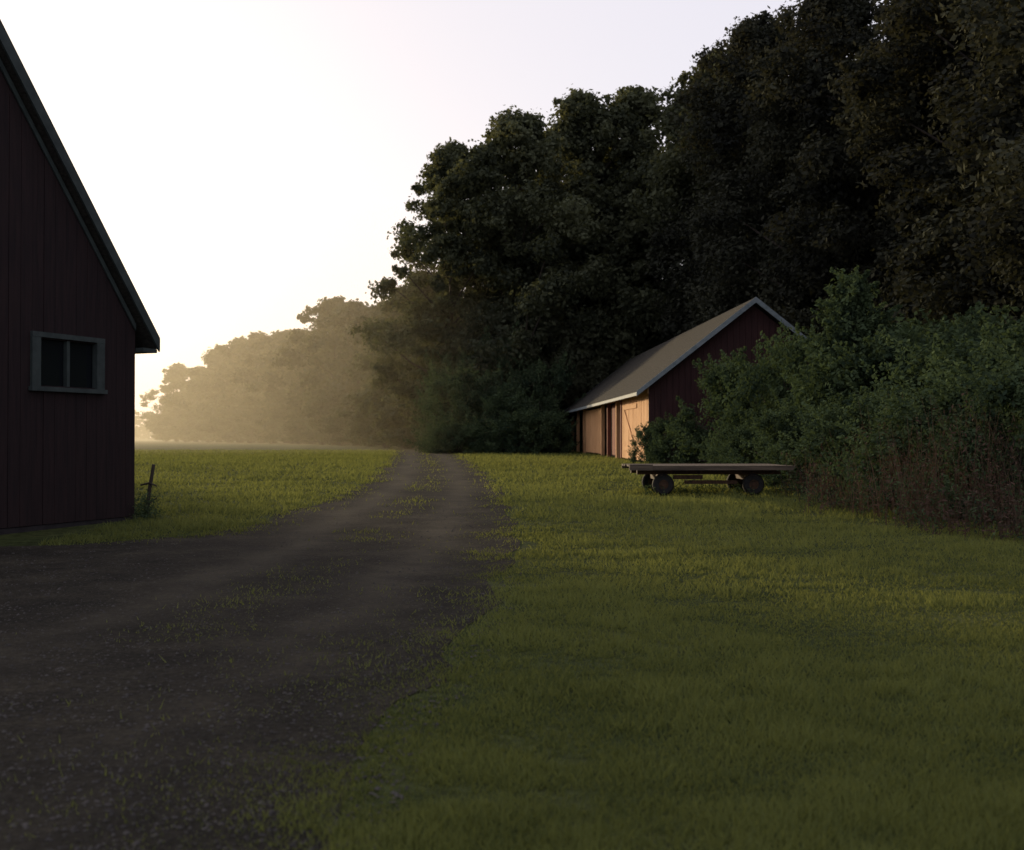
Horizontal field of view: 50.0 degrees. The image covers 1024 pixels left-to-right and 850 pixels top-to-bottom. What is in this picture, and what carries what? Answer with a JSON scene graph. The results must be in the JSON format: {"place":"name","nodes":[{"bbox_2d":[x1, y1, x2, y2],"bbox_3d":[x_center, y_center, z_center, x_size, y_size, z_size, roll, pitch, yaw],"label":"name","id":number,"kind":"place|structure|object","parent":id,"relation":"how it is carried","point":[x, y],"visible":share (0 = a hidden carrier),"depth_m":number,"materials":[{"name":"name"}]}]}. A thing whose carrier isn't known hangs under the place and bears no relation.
{"place":"outdoors","nodes":[
{"label":"outdoors","id":0,"kind":"place"},
{"bbox_2d":[0,447,526,849],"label":"gravel road","id":1,"kind":"structure","parent":0,"point":[458,484],"depth_m":7.77,"materials":[{"name":"grey gravel"}]},
{"bbox_2d":[0,0,889,437],"label":"sky","id":2,"kind":"structure","parent":0,"point":[246,165],"materials":[{"name":"white"}]},
{"bbox_2d":[0,438,1023,849],"bbox_3d":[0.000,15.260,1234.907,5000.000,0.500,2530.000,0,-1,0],"label":"ground","id":3,"kind":"structure","parent":0,"point":[26,538],"depth_m":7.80,"materials":[{"name":"green plant"}]},
{"bbox_2d":[0,19,159,534],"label":"red barn","id":4,"kind":"structure","parent":3,"relation":"on","point":[78,331],"depth_m":17.38,"materials":[{"name":"red wood"}]},
{"bbox_2d":[41,339,92,387],"bbox_3d":[-7.191,-0.977,17.635,0.015,0.730,1.260,0,-1,23],"label":"window glass","id":5,"kind":"structure","parent":4,"relation":"in","point":[52,351],"depth_m":17.59,"materials":[{"name":"black glass"}]},
{"bbox_2d":[28,331,107,393],"bbox_3d":[-7.113,-0.983,17.602,0.145,0.920,1.580,0,-1,23],"label":"window frame","id":6,"kind":"structure","parent":4,"relation":"in","point":[98,354],"depth_m":17.59,"materials":[{"name":"white wood"}]},
{"bbox_2d":[140,464,156,512],"bbox_3d":[-6.446,1.214,19.487,0.405,1.039,0.114,0,-1,19],"label":"fence post","id":7,"kind":"object","parent":3,"relation":"on","point":[150,483],"visible":0.69,"depth_m":19.46,"materials":[{"name":"wood"}]},
{"bbox_2d":[135,269,466,448],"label":"distant trees","id":8,"kind":"object","parent":3,"relation":"on","point":[299,386],"visible":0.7,"depth_m":162.92,"materials":[{"name":"green plant"}]},
{"bbox_2d":[346,137,542,427],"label":"oak tree","id":9,"kind":"object","parent":3,"relation":"on","point":[437,209],"visible":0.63,"depth_m":79.63,"materials":[{"name":"green plant"}]},
{"bbox_2d":[410,341,499,449],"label":"bush","id":10,"kind":"object","parent":3,"relation":"on","point":[441,368],"visible":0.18,"depth_m":77.85,"materials":[{"name":"green plant"}]},
{"bbox_2d":[418,418,495,453],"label":"bush","id":11,"kind":"object","parent":3,"relation":"on","point":[458,436],"visible":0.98,"depth_m":67.40,"materials":[{"name":"green plant"}]},
{"bbox_2d":[402,361,523,452],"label":"bush","id":12,"kind":"object","parent":3,"relation":"on","point":[460,392],"visible":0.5,"depth_m":71.04,"materials":[{"name":"green plant"}]},
{"bbox_2d":[129,477,804,519],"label":"uncut weeds","id":13,"kind":"object","parent":3,"relation":"on","point":[141,513],"visible":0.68,"depth_m":19.61,"materials":[{"name":"green plant"}]},
{"bbox_2d":[435,320,541,447],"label":"bush","id":14,"kind":"object","parent":3,"relation":"on","point":[502,362],"visible":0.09,"depth_m":76.70,"materials":[{"name":"green plant"}]},
{"bbox_2d":[453,380,544,452],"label":"bush","id":15,"kind":"object","parent":3,"relation":"on","point":[493,402],"visible":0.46,"depth_m":68.88,"materials":[{"name":"green plant"}]},
{"bbox_2d":[406,105,624,407],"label":"oak tree","id":16,"kind":"object","parent":3,"relation":"on","point":[518,146],"visible":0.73,"depth_m":77.33,"materials":[{"name":"green plant"}]},
{"bbox_2d":[476,406,562,453],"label":"bush","id":17,"kind":"object","parent":3,"relation":"on","point":[522,428],"visible":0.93,"depth_m":66.71,"materials":[{"name":"green plant"}]},
{"bbox_2d":[505,351,586,451],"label":"bush","id":18,"kind":"object","parent":3,"relation":"on","point":[549,401],"visible":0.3,"depth_m":73.26,"materials":[{"name":"green plant"}]},
{"bbox_2d":[521,408,580,453],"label":"bush","id":19,"kind":"object","parent":3,"relation":"on","point":[557,437],"visible":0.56,"depth_m":68.02,"materials":[{"name":"green plant"}]},
{"bbox_2d":[454,84,683,449],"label":"oak tree","id":20,"kind":"object","parent":3,"relation":"on","point":[580,113],"visible":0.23,"depth_m":85.58,"materials":[{"name":"green plant"}]},
{"bbox_2d":[540,84,707,402],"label":"oak tree","id":21,"kind":"object","parent":3,"relation":"on","point":[635,105],"visible":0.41,"depth_m":84.83,"materials":[{"name":"green plant"}]},
{"bbox_2d":[626,422,671,462],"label":"bush","id":22,"kind":"object","parent":3,"relation":"on","point":[645,430],"visible":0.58,"depth_m":42.12,"materials":[{"name":"green plant"}]},
{"bbox_2d":[641,412,712,463],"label":"bush","id":23,"kind":"object","parent":3,"relation":"on","point":[655,455],"visible":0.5,"depth_m":40.75,"materials":[{"name":"green plant"}]},
{"bbox_2d":[367,56,998,448],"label":"background woods","id":24,"kind":"object","parent":3,"relation":"on","point":[395,436],"depth_m":89.22,"materials":[{"name":"green plant"}]},
{"bbox_2d":[563,297,808,462],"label":"red shed","id":25,"kind":"structure","parent":3,"relation":"on","point":[618,406],"depth_m":44.13,"materials":[{"name":"red wood"}]},
{"bbox_2d":[571,394,648,459],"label":"front doors","id":26,"kind":"structure","parent":25,"relation":"in","point":[593,420],"depth_m":54.20,"materials":[{"name":"brown wood"}]},
{"bbox_2d":[622,463,794,494],"bbox_3d":[4.499,1.247,25.605,3.756,0.706,2.280,0,-1,0],"label":"flatbed wagon","id":27,"kind":"object","parent":3,"relation":"on","point":[745,476],"visible":0.92,"depth_m":24.83,"materials":[{"name":"brown wood"}]},
{"bbox_2d":[583,46,860,372],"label":"oak tree","id":28,"kind":"object","parent":3,"relation":"on","point":[673,175],"visible":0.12,"depth_m":79.03,"materials":[{"name":"green plant"}]},
{"bbox_2d":[652,341,798,463],"bbox_3d":[7.857,-0.501,38.542,4.632,4.732,6.250,1,-1,-43],"label":"bush","id":29,"kind":"object","parent":3,"relation":"on","point":[715,389],"visible":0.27,"depth_m":38.40,"materials":[{"name":"green plant"}]},
{"bbox_2d":[699,419,772,474],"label":"bush","id":30,"kind":"object","parent":3,"relation":"on","point":[732,441],"visible":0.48,"depth_m":33.09,"materials":[{"name":"green plant"}]},
{"bbox_2d":[637,5,874,339],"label":"oak tree","id":31,"kind":"object","parent":3,"relation":"on","point":[718,131],"visible":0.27,"depth_m":68.39,"materials":[{"name":"green plant"}]},
{"bbox_2d":[702,318,826,462],"bbox_3d":[9.018,-0.648,34.520,6.254,5.374,4.253,0,-1,36],"label":"bush","id":32,"kind":"object","parent":3,"relation":"on","point":[789,353],"visible":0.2,"depth_m":34.49,"materials":[{"name":"green plant"}]},
{"bbox_2d":[721,400,852,487],"bbox_3d":[7.206,0.532,28.542,3.308,2.490,4.464,0,-1,-31],"label":"bush","id":33,"kind":"object","parent":3,"relation":"on","point":[782,424],"visible":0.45,"depth_m":28.21,"materials":[{"name":"green plant"}]},
{"bbox_2d":[676,0,947,334],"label":"oak tree","id":34,"kind":"object","parent":3,"relation":"on","point":[831,31],"visible":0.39,"depth_m":56.88,"materials":[{"name":"green plant"}]},
{"bbox_2d":[753,265,913,478],"bbox_3d":[9.480,-1.422,31.161,5.807,6.455,3.737,0,-1,-7],"label":"bush","id":35,"kind":"object","parent":3,"relation":"on","point":[852,295],"visible":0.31,"depth_m":30.62,"materials":[{"name":"green plant"}]},
{"bbox_2d":[766,383,951,490],"bbox_3d":[8.282,0.456,25.495,3.615,2.875,5.316,0,-1,-29],"label":"bush","id":36,"kind":"object","parent":3,"relation":"on","point":[851,410],"visible":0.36,"depth_m":25.52,"materials":[{"name":"green plant"}]},
{"bbox_2d":[747,0,993,379],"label":"oak tree","id":37,"kind":"object","parent":3,"relation":"on","point":[825,156],"visible":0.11,"depth_m":50.92,"materials":[{"name":"green plant"}]},
{"bbox_2d":[766,379,1023,541],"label":"tall weeds","id":38,"kind":"object","parent":3,"relation":"on","point":[1008,504],"visible":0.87,"depth_m":18.38,"materials":[{"name":"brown plant"}]},
{"bbox_2d":[781,301,1009,482],"bbox_3d":[10.970,-0.655,29.553,7.441,5.230,5.514,0,-1,19],"label":"bush","id":39,"kind":"object","parent":3,"relation":"on","point":[878,347],"visible":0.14,"depth_m":29.04,"materials":[{"name":"green plant"}]},
{"bbox_2d":[825,305,1013,448],"bbox_3d":[12.879,-0.903,32.840,8.929,5.728,6.617,0,-1,-22],"label":"bush","id":40,"kind":"object","parent":3,"relation":"on","point":[918,322],"visible":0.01,"depth_m":32.09,"materials":[{"name":"green plant"}]},
{"bbox_2d":[821,357,1023,508],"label":"bush","id":41,"kind":"object","parent":3,"relation":"on","point":[947,398],"visible":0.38,"depth_m":21.12,"materials":[{"name":"green plant"}]},
{"bbox_2d":[834,0,1023,331],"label":"oak tree","id":42,"kind":"object","parent":3,"relation":"on","point":[880,75],"visible":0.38,"depth_m":43.80,"materials":[{"name":"green plant"}]},
{"bbox_2d":[845,324,1019,460],"bbox_3d":[11.214,-0.218,26.482,5.316,4.500,7.818,0,-1,35],"label":"bush","id":43,"kind":"object","parent":3,"relation":"on","point":[923,369],"visible":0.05,"depth_m":26.22,"materials":[{"name":"green plant"}]},
{"bbox_2d":[884,30,1023,324],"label":"oak tree","id":44,"kind":"object","parent":3,"relation":"on","point":[919,252],"visible":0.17,"depth_m":39.41,"materials":[{"name":"green plant"}]},
{"bbox_2d":[901,323,1023,473],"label":"bush","id":45,"kind":"object","parent":3,"relation":"on","point":[981,350],"visible":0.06,"depth_m":23.73,"materials":[{"name":"green plant"}]},
{"bbox_2d":[915,307,1023,464],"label":"bush","id":46,"kind":"object","parent":3,"relation":"on","point":[1010,342],"visible":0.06,"depth_m":23.50,"materials":[{"name":"green plant"}]},
{"bbox_2d":[916,0,1023,325],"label":"oak tree","id":47,"kind":"object","parent":3,"relation":"on","point":[989,125],"visible":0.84,"depth_m":30.85,"materials":[{"name":"green plant"}]},
{"bbox_2d":[928,341,1023,523],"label":"bush","id":48,"kind":"object","parent":3,"relation":"on","point":[1003,390],"visible":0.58,"depth_m":18.32,"materials":[{"name":"green plant"}]}
]}

